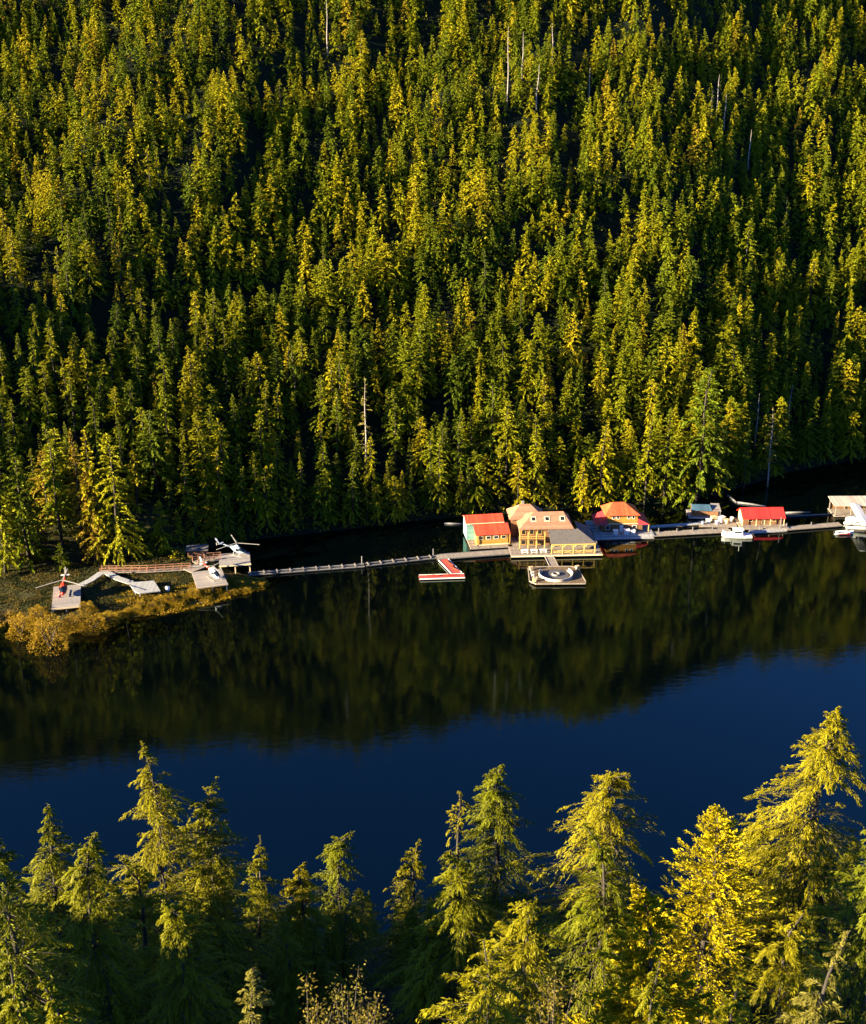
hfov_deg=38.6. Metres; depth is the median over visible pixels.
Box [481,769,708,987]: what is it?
hemlock tree
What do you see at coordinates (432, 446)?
conifer tree
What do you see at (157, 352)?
conifer tree
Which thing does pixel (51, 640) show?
golden bush
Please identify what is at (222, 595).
golden bush
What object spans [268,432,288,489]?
conifer tree
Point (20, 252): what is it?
conifer tree
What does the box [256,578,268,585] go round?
golden bush
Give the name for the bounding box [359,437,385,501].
conifer tree
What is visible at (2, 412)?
conifer tree
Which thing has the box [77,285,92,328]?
conifer tree
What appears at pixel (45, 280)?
conifer tree
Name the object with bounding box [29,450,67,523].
conifer tree
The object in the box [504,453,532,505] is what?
conifer tree
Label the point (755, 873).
hemlock tree
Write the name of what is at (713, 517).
storage tote
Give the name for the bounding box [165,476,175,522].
conifer tree
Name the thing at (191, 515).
conifer tree
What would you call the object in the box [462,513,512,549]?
floating house
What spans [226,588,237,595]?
golden bush
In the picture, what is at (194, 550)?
supply shed
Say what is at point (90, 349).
conifer tree
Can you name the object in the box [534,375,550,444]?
conifer tree
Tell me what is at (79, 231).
conifer tree
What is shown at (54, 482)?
conifer tree
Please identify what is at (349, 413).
conifer tree
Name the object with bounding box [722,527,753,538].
cabin boat
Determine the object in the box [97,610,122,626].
golden bush
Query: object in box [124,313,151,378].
conifer tree
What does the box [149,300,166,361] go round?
conifer tree
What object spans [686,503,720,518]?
floating shed
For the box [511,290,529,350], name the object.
conifer tree
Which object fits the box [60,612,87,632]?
golden bush
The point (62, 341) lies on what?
conifer tree
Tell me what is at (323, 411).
conifer tree
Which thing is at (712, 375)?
conifer tree
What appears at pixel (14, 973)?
slope hemlock
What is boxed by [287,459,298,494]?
conifer tree
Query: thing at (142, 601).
golden bush
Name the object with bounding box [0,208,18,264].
conifer tree
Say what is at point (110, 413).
conifer tree
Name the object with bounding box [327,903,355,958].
slope hemlock
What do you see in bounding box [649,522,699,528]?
dock
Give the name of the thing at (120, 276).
conifer tree
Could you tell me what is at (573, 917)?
slope hemlock
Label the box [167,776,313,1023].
hemlock tree
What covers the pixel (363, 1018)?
leafy sapling
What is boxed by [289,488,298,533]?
conifer tree
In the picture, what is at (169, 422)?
conifer tree
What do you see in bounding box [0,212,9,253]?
conifer tree
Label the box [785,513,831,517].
boom log
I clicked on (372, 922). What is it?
slope hemlock
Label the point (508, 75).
dead tree
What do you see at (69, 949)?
slope hemlock
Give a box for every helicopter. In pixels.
[36,568,83,597]
[193,557,225,580]
[215,535,259,556]
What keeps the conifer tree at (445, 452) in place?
on the ground at (102, 314)
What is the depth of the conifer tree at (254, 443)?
349.38 m
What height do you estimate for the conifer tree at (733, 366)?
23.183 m
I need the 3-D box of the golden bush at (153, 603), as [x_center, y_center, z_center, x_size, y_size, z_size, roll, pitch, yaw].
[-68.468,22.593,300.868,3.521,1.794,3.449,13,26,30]
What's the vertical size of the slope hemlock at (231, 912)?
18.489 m
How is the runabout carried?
on the water
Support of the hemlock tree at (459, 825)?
on the ground at (102, 314)
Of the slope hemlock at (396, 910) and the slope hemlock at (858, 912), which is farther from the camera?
the slope hemlock at (396, 910)
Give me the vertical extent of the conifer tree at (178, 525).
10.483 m
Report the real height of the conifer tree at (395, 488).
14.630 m
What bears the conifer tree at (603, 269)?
on the ground at (102, 314)
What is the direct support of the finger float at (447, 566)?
on the water
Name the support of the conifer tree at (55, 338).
on the ground at (102, 314)
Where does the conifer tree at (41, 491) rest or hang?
on the ground at (102, 314)
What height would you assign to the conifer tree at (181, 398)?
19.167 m
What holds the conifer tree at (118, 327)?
on the ground at (102, 314)
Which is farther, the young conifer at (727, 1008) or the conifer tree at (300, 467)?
the conifer tree at (300, 467)
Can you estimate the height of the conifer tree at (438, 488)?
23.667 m
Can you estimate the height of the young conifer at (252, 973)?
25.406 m
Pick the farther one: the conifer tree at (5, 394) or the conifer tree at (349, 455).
the conifer tree at (349, 455)
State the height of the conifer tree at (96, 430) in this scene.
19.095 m
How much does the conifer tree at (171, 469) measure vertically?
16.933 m
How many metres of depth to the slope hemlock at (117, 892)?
169.05 m
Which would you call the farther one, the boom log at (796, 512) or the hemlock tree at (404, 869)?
the boom log at (796, 512)
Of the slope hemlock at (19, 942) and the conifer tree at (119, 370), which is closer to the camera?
the slope hemlock at (19, 942)
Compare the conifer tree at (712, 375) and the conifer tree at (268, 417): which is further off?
the conifer tree at (712, 375)
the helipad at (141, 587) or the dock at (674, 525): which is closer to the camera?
the helipad at (141, 587)
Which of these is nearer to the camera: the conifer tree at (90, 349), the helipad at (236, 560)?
the helipad at (236, 560)
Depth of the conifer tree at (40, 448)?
327.09 m
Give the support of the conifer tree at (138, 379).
on the ground at (102, 314)
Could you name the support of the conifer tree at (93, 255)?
on the ground at (102, 314)
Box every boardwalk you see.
[79,571,133,586]
[100,563,190,573]
[182,563,204,572]
[192,552,220,564]
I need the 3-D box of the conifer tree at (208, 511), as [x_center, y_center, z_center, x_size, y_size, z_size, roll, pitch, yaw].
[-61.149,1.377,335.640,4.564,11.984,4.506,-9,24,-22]
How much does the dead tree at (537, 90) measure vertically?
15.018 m
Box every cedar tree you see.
[558,883,720,1023]
[603,804,781,1023]
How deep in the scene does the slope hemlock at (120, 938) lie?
111.11 m
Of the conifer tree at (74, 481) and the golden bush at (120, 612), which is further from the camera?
the conifer tree at (74, 481)
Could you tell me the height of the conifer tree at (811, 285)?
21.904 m
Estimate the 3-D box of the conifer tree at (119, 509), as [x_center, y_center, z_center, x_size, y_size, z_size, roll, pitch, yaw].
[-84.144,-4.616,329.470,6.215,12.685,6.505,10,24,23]
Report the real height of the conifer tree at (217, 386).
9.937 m
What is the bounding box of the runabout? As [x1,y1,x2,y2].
[833,530,853,534]
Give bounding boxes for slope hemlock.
[0,923,48,1009]
[11,922,26,988]
[15,920,37,1005]
[26,912,71,1010]
[52,892,85,970]
[73,888,115,973]
[105,883,138,957]
[109,912,135,969]
[111,859,196,1023]
[120,880,158,973]
[151,868,178,975]
[178,859,207,950]
[179,873,267,1023]
[200,864,259,1023]
[223,865,252,963]
[240,898,255,955]
[243,883,273,948]
[244,910,271,970]
[249,890,278,980]
[263,916,321,1023]
[268,920,338,1023]
[271,905,288,950]
[274,905,334,1017]
[298,918,343,1018]
[323,920,359,991]
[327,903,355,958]
[346,888,367,942]
[346,888,381,943]
[363,890,381,938]
[384,901,402,953]
[386,906,403,969]
[388,907,417,978]
[392,905,422,994]
[392,923,454,1023]
[409,903,450,979]
[423,899,435,923]
[499,909,511,941]
[504,885,521,966]
[521,895,552,999]
[563,894,582,943]
[794,853,849,973]
[819,834,865,938]
[833,854,853,917]
[846,874,865,930]
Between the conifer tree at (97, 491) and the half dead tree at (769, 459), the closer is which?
the conifer tree at (97, 491)
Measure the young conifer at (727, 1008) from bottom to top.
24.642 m
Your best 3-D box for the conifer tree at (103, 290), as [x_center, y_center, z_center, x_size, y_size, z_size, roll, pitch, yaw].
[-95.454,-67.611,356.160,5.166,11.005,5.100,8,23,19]
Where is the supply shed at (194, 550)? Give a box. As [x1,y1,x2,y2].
[186,544,208,556]
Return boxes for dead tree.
[326,2,328,55]
[359,377,372,475]
[506,27,508,107]
[521,31,524,78]
[535,75,540,110]
[551,27,556,73]
[588,73,590,102]
[715,74,719,121]
[723,100,726,129]
[747,129,751,169]
[754,393,759,447]
[762,408,779,486]
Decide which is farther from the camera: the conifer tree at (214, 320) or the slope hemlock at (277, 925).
the conifer tree at (214, 320)
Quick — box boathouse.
[828,496,865,516]
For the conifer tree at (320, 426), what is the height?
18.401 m
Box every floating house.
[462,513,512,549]
[585,502,653,536]
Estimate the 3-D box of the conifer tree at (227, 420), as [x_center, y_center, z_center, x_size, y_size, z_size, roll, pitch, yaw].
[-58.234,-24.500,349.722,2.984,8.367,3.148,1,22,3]
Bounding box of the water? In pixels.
[0,458,865,949]
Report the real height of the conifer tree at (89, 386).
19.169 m
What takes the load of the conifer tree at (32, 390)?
on the ground at (102, 314)
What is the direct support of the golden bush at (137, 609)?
on the ground at (102, 314)
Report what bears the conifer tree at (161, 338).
on the ground at (102, 314)
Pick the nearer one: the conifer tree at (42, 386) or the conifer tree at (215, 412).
the conifer tree at (42, 386)
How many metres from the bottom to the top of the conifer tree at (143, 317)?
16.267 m
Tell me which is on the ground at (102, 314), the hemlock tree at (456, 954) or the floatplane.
the hemlock tree at (456, 954)
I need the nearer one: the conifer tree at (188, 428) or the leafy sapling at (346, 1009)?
the leafy sapling at (346, 1009)
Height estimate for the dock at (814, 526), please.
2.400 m
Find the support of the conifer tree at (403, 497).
on the ground at (102, 314)
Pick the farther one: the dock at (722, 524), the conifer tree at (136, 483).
the dock at (722, 524)
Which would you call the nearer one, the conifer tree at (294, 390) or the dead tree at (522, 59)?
the conifer tree at (294, 390)
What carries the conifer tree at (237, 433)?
on the ground at (102, 314)
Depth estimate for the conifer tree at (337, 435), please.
351.39 m
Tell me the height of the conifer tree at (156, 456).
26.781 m
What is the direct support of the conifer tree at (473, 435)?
on the ground at (102, 314)
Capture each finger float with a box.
[418,573,465,579]
[438,558,461,573]
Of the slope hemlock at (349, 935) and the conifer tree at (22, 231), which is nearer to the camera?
the slope hemlock at (349, 935)
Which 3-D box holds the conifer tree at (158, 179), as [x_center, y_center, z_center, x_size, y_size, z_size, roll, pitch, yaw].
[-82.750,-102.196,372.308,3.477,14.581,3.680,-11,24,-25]
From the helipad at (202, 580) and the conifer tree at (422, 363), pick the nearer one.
the helipad at (202, 580)
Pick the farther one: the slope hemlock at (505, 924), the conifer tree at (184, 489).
the conifer tree at (184, 489)
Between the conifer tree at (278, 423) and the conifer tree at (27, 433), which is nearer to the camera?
the conifer tree at (27, 433)
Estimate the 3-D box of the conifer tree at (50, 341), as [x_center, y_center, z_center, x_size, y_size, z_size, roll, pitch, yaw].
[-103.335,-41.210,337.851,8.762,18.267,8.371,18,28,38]
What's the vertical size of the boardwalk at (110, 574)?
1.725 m
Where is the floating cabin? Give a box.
[733,507,788,529]
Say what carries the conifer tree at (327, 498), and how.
on the ground at (102, 314)
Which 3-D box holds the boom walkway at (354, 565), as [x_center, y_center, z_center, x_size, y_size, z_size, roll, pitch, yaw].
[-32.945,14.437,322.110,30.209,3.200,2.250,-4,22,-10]
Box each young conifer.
[0,935,47,1023]
[37,976,87,1023]
[234,967,274,1023]
[630,959,672,1023]
[709,976,752,1023]
[775,931,851,1023]
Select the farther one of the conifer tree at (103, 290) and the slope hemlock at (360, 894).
the conifer tree at (103, 290)
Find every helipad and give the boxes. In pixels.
[51,584,80,613]
[129,581,159,595]
[191,568,227,591]
[219,552,250,573]
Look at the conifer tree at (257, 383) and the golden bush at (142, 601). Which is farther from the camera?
the conifer tree at (257, 383)
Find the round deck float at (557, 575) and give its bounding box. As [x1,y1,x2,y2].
[528,566,585,584]
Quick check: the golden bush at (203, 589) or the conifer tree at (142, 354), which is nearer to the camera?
the golden bush at (203, 589)
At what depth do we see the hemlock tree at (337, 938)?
103.44 m
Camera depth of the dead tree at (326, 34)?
412.06 m
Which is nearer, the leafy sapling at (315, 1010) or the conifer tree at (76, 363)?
the leafy sapling at (315, 1010)
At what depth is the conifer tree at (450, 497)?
356.19 m
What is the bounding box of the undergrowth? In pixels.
[0,0,865,560]
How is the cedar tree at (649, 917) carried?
on the ground at (102, 314)
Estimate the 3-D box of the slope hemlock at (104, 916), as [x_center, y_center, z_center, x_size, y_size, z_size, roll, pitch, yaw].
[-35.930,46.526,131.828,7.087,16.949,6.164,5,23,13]
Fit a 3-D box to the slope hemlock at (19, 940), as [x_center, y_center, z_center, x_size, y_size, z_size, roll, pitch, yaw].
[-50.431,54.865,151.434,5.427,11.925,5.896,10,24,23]
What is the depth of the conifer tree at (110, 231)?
357.58 m
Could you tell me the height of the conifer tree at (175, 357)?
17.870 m
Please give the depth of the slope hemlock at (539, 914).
78.40 m
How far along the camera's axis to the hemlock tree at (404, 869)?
109.85 m
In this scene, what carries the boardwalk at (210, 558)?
on the ground at (102, 314)
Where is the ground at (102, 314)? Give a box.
[0,0,865,1023]
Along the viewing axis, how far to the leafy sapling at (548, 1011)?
44.79 m
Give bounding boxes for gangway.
[545,556,557,565]
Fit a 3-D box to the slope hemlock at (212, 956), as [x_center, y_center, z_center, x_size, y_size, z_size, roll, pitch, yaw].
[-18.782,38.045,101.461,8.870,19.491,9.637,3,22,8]
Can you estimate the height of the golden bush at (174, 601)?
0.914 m
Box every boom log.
[737,502,765,506]
[785,511,809,513]
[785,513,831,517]
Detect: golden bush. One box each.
[5,612,35,641]
[26,614,73,655]
[27,604,48,622]
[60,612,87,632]
[76,601,98,614]
[76,612,110,636]
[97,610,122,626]
[119,610,131,617]
[131,604,143,614]
[135,605,153,615]
[136,599,146,607]
[147,601,157,608]
[153,602,165,610]
[154,594,168,603]
[163,595,174,603]
[165,596,182,605]
[172,598,185,606]
[186,587,203,597]
[190,589,204,598]
[198,594,214,601]
[200,587,214,597]
[212,588,224,595]
[217,590,229,598]
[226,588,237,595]
[233,579,245,588]
[238,584,252,593]
[244,579,256,587]
[251,580,267,590]
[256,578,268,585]
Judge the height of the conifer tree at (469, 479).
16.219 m
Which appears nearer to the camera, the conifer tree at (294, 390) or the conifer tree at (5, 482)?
the conifer tree at (5, 482)
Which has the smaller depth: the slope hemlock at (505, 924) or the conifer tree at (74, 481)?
the slope hemlock at (505, 924)
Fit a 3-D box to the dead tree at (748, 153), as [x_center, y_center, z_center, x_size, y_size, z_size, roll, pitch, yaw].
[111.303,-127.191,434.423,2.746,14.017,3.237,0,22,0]
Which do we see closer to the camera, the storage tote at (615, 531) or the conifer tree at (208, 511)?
the conifer tree at (208, 511)
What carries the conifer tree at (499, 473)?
on the ground at (102, 314)
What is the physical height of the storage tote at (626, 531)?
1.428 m
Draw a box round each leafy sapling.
[297,973,344,1023]
[318,960,384,1023]
[346,986,392,1023]
[526,971,585,1023]
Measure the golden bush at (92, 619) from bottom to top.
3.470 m
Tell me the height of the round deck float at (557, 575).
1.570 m
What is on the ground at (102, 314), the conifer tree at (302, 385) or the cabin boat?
the conifer tree at (302, 385)
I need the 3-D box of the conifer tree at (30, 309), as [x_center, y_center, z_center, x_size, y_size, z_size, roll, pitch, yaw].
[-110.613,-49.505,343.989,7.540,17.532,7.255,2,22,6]
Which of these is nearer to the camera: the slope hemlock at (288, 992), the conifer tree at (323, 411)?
the slope hemlock at (288, 992)
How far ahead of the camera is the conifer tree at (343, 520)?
347.70 m
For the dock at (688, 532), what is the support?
on the water
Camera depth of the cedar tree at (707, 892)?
70.17 m
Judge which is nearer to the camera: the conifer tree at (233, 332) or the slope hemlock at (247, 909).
the slope hemlock at (247, 909)
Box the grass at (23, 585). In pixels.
[0,519,258,628]
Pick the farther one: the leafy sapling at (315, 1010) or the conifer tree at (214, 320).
the conifer tree at (214, 320)
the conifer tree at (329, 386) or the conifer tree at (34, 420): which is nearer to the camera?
the conifer tree at (34, 420)
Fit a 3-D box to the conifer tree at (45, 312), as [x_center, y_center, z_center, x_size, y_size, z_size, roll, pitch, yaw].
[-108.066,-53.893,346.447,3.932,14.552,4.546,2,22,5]
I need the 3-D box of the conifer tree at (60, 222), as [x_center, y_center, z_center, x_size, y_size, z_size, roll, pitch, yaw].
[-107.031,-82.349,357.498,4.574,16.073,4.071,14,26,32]
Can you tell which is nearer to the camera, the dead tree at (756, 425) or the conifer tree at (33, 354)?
the conifer tree at (33, 354)
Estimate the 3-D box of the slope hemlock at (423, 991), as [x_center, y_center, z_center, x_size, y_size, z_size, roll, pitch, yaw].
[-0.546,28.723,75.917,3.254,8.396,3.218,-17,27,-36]
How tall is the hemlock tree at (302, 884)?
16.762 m
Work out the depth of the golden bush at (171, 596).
302.76 m
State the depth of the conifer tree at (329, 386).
351.80 m
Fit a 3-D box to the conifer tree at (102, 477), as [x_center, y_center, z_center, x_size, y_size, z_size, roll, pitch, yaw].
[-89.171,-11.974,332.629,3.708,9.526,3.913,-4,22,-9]
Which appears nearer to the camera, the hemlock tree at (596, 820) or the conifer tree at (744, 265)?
the hemlock tree at (596, 820)
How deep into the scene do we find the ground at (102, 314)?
388.32 m
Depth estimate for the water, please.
262.75 m
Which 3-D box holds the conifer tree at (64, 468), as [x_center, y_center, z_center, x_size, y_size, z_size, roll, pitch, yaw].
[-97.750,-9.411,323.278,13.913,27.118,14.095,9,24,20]
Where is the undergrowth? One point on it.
(444, 512)
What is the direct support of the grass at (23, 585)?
on the ground at (102, 314)
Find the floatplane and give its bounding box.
[844,503,865,528]
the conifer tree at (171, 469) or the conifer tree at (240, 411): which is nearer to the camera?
the conifer tree at (171, 469)
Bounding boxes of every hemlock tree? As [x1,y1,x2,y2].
[0,803,168,1023]
[0,838,109,1023]
[35,832,187,1023]
[97,741,286,1023]
[110,899,283,1023]
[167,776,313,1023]
[215,835,334,1023]
[245,862,358,1023]
[264,831,401,1012]
[353,839,450,996]
[372,854,527,1023]
[391,764,571,999]
[412,791,498,953]
[415,937,555,1023]
[455,897,588,1023]
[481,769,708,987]
[527,823,676,1023]
[665,802,820,973]
[683,706,865,1017]
[714,909,831,1023]
[757,829,865,1023]
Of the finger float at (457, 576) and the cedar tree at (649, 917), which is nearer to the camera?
the cedar tree at (649, 917)
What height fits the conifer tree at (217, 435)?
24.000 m
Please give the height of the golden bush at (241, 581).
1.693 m
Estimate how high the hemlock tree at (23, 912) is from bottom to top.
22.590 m
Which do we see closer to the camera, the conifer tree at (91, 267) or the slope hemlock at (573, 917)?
the slope hemlock at (573, 917)
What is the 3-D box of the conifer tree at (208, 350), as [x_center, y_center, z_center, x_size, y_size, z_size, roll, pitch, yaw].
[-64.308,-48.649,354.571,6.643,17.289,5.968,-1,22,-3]
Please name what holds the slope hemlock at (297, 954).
on the ground at (102, 314)
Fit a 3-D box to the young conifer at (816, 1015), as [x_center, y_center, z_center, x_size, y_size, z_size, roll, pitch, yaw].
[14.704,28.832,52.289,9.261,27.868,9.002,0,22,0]
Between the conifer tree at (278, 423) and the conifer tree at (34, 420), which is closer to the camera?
the conifer tree at (34, 420)
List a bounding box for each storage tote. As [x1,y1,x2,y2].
[613,529,618,534]
[623,528,629,534]
[711,515,716,520]
[718,515,725,521]
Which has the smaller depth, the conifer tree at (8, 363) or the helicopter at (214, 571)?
the helicopter at (214, 571)
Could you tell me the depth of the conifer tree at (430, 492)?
353.78 m
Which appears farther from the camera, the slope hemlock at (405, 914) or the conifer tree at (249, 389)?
the conifer tree at (249, 389)
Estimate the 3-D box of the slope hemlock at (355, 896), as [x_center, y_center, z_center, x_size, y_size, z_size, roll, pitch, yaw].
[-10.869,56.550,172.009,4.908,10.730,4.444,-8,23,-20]
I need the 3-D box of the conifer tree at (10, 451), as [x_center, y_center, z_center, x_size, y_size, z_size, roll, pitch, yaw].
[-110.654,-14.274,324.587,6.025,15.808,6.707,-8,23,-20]
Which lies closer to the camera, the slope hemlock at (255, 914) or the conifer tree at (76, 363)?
the slope hemlock at (255, 914)
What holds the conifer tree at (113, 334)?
on the ground at (102, 314)
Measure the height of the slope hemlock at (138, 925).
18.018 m
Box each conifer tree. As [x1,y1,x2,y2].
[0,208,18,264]
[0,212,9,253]
[0,253,5,272]
[0,264,6,296]
[0,343,14,411]
[0,345,13,382]
[0,382,19,428]
[0,387,20,452]
[0,449,9,495]
[0,454,31,576]
[1,429,22,485]
[2,227,31,284]
[2,234,12,270]
[3,400,28,466]
[4,245,22,304]
[7,288,30,340]
[12,228,33,273]
[12,333,29,393]
[12,367,47,429]
[17,215,29,255]
[22,304,48,363]
[22,413,36,458]
[23,278,28,298]
[24,364,35,408]
[24,449,45,506]
[26,328,48,389]
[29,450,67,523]
[31,281,44,322]
[31,312,49,370]
[34,428,82,530]
[34,433,46,473]
[36,362,61,418]
[38,422,76,550]
[39,329,67,390]
[39,393,58,444]
[41,255,52,292]
[42,294,54,341]
[42,310,68,360]
[42,318,60,377]
[52,275,64,326]
[53,543,70,571]
[54,295,76,345]
[56,202,67,252]
[56,253,86,328]
[57,220,83,289]
[57,316,70,363]
[58,358,86,415]
[59,358,75,427]
[59,424,70,461]
[60,247,85,305]
[63,235,75,269]
[63,422,72,482]
[65,341,85,396]
[66,374,83,444]
[66,431,90,554]
[66,445,84,505]
[68,332,85,376]
[70,217,98,273]
[73,240,104,304]
[74,348,106,417]
[76,429,112,560]
[76,469,110,565]
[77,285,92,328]
[80,201,94,247]
[80,313,99,349]
[80,397,114,463]
[81,332,111,386]
[85,327,95,359]
[90,239,98,274]
[94,359,117,419]
[94,377,109,429]
[95,260,110,295]
[96,452,107,481]
[100,195,124,265]
[102,304,133,363]
[104,328,127,378]
[105,338,122,396]
[105,386,134,450]
[109,286,127,325]
[110,232,123,280]
[111,473,129,516]
[112,416,130,474]
[113,241,129,300]
[113,356,128,391]
[114,373,134,419]
[118,380,146,449]
[120,332,137,382]
[122,261,139,314]
[122,450,153,513]
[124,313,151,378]
[126,346,150,404]
[131,407,158,474]
[132,410,181,499]
[133,289,153,341]
[136,335,148,387]
[140,320,150,366]
[143,324,177,396]
[147,321,165,375]
[147,369,161,408]
[147,499,177,555]
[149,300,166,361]
[151,385,165,430]
[152,387,181,463]
[153,354,181,427]
[154,148,164,196]
[156,311,164,345]
[162,324,186,384]
[163,431,177,489]
[164,370,173,399]
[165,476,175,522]
[167,317,187,358]
[167,319,177,369]
[171,509,186,544]
[175,453,198,517]
[176,365,194,426]
[177,345,208,422]
[178,404,197,459]
[178,423,190,470]
[181,457,193,493]
[183,352,206,408]
[184,413,211,482]
[185,497,206,543]
[186,307,209,360]
[187,390,208,446]
[191,429,220,506]
[193,333,200,365]
[193,345,213,390]
[194,470,214,521]
[196,404,226,473]
[199,313,219,371]
[201,383,226,443]
[201,497,216,537]
[204,288,224,357]
[206,418,239,501]
[209,447,232,518]
[211,500,222,542]
[212,364,224,395]
[212,388,219,420]
[214,426,234,469]
[215,321,238,379]
[219,485,238,540]
[220,360,231,413]
[223,412,232,438]
[224,394,247,459]
[226,317,246,374]
[230,375,235,393]
[230,444,246,499]
[234,357,257,418]
[234,386,249,440]
[234,467,253,524]
[238,524,245,542]
[243,410,277,488]
[244,361,258,430]
[245,352,277,425]
[246,453,263,515]
[247,465,264,528]
[248,434,259,459]
[252,359,263,401]
[255,381,278,446]
[255,466,278,532]
[263,464,282,519]
[266,351,294,426]
[266,426,280,468]
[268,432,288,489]
[271,79,290,132]
[271,382,288,447]
[278,487,293,530]
[281,343,296,400]
[286,340,304,419]
[287,392,301,432]
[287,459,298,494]
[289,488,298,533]
[292,338,317,408]
[293,427,304,469]
[296,452,308,509]
[307,375,335,449]
[307,475,332,525]
[311,468,344,524]
[313,414,329,473]
[314,442,334,497]
[315,349,349,444]
[326,388,347,458]
[327,353,352,419]
[329,453,343,491]
[335,374,362,448]
[340,365,360,432]
[340,461,363,523]
[341,512,345,527]
[342,426,360,467]
[347,428,365,489]
[349,345,366,412]
[352,30,372,75]
[353,379,368,432]
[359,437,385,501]
[361,489,374,525]
[368,485,386,526]
[380,389,396,445]
[381,461,392,514]
[382,389,407,465]
[383,454,399,489]
[383,476,407,524]
[393,470,410,518]
[405,438,415,484]
[406,417,431,478]
[406,468,415,518]
[409,325,437,397]
[412,398,422,443]
[415,427,444,492]
[422,462,439,509]
[427,436,451,514]
[428,422,457,487]
[441,407,451,463]
[446,489,453,505]
[447,413,471,488]
[450,408,470,468]
[452,468,466,513]
[460,450,491,514]
[463,461,473,511]
[465,406,479,467]
[469,378,505,470]
[472,248,497,314]
[472,453,498,507]
[484,334,518,402]
[487,401,524,484]
[491,442,505,505]
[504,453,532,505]
[507,437,517,500]
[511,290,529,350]
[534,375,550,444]
[591,375,606,429]
[594,268,611,325]
[636,379,663,448]
[689,370,719,429]
[718,345,746,417]
[727,221,760,286]
[799,259,822,319]
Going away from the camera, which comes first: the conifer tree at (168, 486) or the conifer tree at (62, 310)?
the conifer tree at (168, 486)
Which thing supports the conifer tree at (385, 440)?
on the ground at (102, 314)
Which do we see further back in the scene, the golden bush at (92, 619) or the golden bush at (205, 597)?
the golden bush at (205, 597)
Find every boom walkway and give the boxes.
[248,556,364,575]
[365,549,436,566]
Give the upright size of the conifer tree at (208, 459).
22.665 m
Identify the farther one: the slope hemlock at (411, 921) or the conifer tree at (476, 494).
the conifer tree at (476, 494)
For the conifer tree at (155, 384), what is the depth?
344.48 m
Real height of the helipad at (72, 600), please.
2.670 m
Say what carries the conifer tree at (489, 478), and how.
on the ground at (102, 314)
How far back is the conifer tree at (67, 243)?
351.94 m
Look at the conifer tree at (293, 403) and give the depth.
354.10 m
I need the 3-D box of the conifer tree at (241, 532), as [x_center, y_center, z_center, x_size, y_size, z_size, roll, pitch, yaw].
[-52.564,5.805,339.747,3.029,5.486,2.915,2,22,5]
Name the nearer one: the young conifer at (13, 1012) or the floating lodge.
the young conifer at (13, 1012)
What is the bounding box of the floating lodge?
[506,501,602,556]
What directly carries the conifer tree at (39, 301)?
on the ground at (102, 314)
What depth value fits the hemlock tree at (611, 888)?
70.33 m
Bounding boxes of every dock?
[436,549,509,559]
[595,536,653,540]
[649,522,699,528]
[653,526,730,536]
[698,521,736,527]
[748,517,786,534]
[786,522,842,530]
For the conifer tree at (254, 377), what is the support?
on the ground at (102, 314)
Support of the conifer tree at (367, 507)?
on the ground at (102, 314)
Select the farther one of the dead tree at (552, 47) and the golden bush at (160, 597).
the dead tree at (552, 47)
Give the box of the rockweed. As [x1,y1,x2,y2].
[0,576,269,639]
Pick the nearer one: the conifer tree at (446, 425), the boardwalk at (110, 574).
the boardwalk at (110, 574)
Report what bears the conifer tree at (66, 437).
on the ground at (102, 314)
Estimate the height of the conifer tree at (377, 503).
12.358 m
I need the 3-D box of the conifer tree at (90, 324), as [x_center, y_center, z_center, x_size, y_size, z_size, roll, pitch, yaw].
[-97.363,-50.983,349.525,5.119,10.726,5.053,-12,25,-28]
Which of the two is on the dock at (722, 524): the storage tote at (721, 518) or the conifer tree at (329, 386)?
the storage tote at (721, 518)
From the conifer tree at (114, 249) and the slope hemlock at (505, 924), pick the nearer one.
the slope hemlock at (505, 924)

